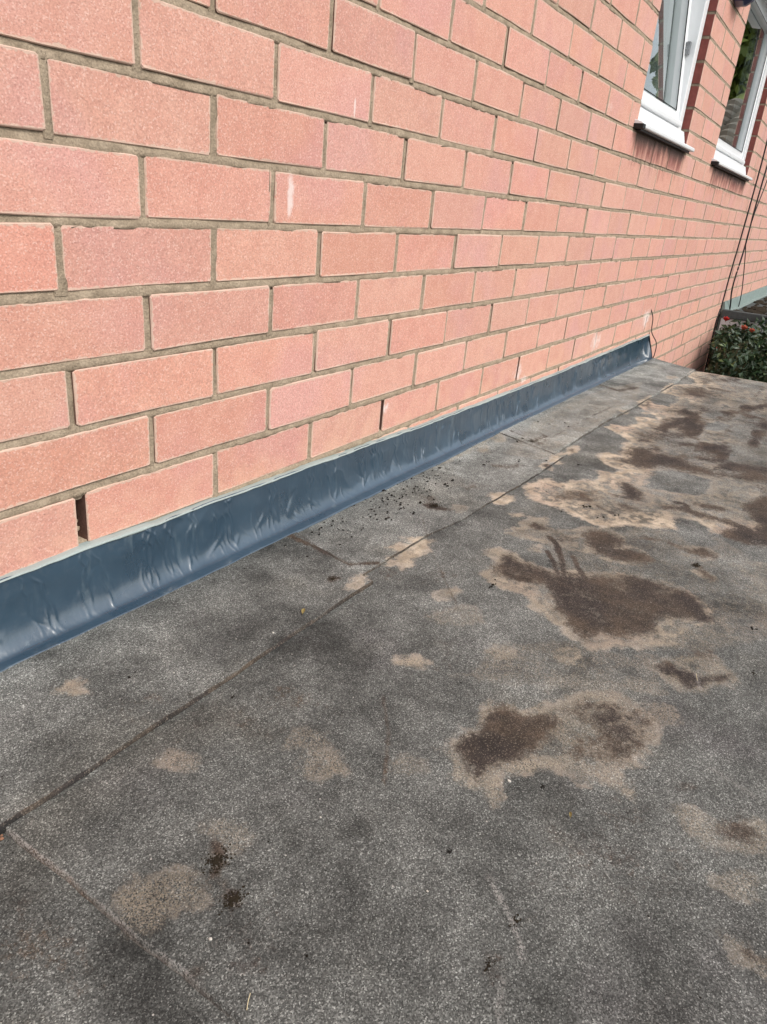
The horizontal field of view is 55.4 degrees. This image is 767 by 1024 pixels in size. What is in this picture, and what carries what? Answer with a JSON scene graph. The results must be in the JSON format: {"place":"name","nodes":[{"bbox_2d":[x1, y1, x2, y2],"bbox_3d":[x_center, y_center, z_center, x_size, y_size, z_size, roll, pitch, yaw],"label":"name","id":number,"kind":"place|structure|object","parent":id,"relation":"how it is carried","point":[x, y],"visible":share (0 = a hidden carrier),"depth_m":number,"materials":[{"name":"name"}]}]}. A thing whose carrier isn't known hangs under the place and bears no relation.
{"place":"outdoors","nodes":[
{"label":"outdoors","id":0,"kind":"place"},
{"label":"ground","id":1,"kind":"structure","parent":0,"visible":0},
{"bbox_2d":[0,358,766,1023],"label":"flat roof","id":2,"kind":"structure","parent":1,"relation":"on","point":[610,720],"depth_m":0.74,"materials":[{"name":"grey asphalt"}]},
{"bbox_2d":[201,843,235,874],"bbox_3d":[-0.138,0.289,0.610,0.025,0.002,0.036,19,27,28],"label":"moss clump","id":3,"kind":"object","parent":2,"relation":"on","point":[216,860],"visible":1,"depth_m":0.61,"materials":[{"name":"black plant"}]},
{"bbox_2d":[218,885,249,916],"bbox_3d":[-0.119,0.306,0.577,0.018,0.001,0.032,19,27,28],"label":"moss clump","id":4,"kind":"object","parent":2,"relation":"on","point":[236,897],"visible":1,"depth_m":0.58,"materials":[{"name":"black plant"}]},
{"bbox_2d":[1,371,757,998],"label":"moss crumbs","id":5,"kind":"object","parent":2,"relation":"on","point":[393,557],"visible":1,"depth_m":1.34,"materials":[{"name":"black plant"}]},
{"bbox_2d":[429,502,441,507],"bbox_3d":[0.100,-0.014,1.367,0.033,0.002,0.026,-4,25,-20],"label":"moss clump","id":6,"kind":"object","parent":2,"relation":"on","point":[433,505],"visible":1,"depth_m":1.36,"materials":[{"name":"black plant"}]},
{"bbox_2d":[484,957,495,971],"bbox_3d":[0.079,0.338,0.545,0.007,0.001,0.013,19,27,28],"label":"moss clump","id":7,"kind":"object","parent":2,"relation":"on","point":[488,965],"visible":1,"depth_m":0.55,"materials":[{"name":"black plant"}]},
{"bbox_2d":[508,914,525,926],"bbox_3d":[0.107,0.327,0.581,0.011,0.001,0.015,19,27,28],"label":"moss clump","id":8,"kind":"object","parent":2,"relation":"on","point":[517,921],"visible":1,"depth_m":0.58,"materials":[{"name":"black plant"}]},
{"bbox_2d":[0,0,766,575],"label":"brick building","id":9,"kind":"structure","parent":1,"relation":"on","point":[246,242],"depth_m":1.12,"materials":[{"name":"brick"}]},
{"bbox_2d":[0,334,652,672],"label":"flashing","id":10,"kind":"object","parent":9,"relation":"attached to","point":[60,598],"visible":1,"depth_m":1.10,"materials":[{"name":"blue lead"}]},
{"bbox_2d":[651,309,656,357],"bbox_3d":[1.129,-0.702,3.117,0.090,0.331,0.014,-7,26,-27],"label":"cable","id":11,"kind":"object","parent":9,"relation":"attached to","point":[652,333],"visible":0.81,"depth_m":3.10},
{"bbox_2d":[633,0,715,152],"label":"window","id":12,"kind":"structure","parent":9,"relation":"in","point":[678,36],"depth_m":2.56,"materials":[{"name":"white plastic"}]},
{"bbox_2d":[704,140,766,371],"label":"cable","id":13,"kind":"object","parent":9,"relation":"attached to","point":[738,247],"visible":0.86,"depth_m":4.34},
{"bbox_2d":[711,0,766,181],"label":"window","id":14,"kind":"structure","parent":9,"relation":"in","point":[750,73],"depth_m":3.60,"materials":[{"name":"white plastic"}]},
{"bbox_2d":[734,0,753,6],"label":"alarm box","id":15,"kind":"object","parent":9,"relation":"attached to","point":[741,3],"visible":1,"depth_m":2.75,"materials":[{"name":"blue plastic"}]},
{"bbox_2d":[729,166,766,309],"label":"cable","id":16,"kind":"object","parent":9,"relation":"attached to","point":[747,238],"visible":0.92,"depth_m":4.48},
{"bbox_2d":[738,180,766,306],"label":"cable","id":17,"kind":"object","parent":9,"relation":"attached to","point":[746,241],"visible":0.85,"depth_m":4.45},
{"bbox_2d":[705,316,766,382],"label":"shrub","id":18,"kind":"object","parent":1,"relation":"on","point":[742,354],"visible":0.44,"depth_m":3.96,"materials":[{"name":"green plant"}]},
{"bbox_2d":[708,286,766,367],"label":"flat roof","id":19,"kind":"structure","parent":1,"relation":"on","point":[752,307],"depth_m":4.79,"materials":[{"name":"fabric"}]}
]}

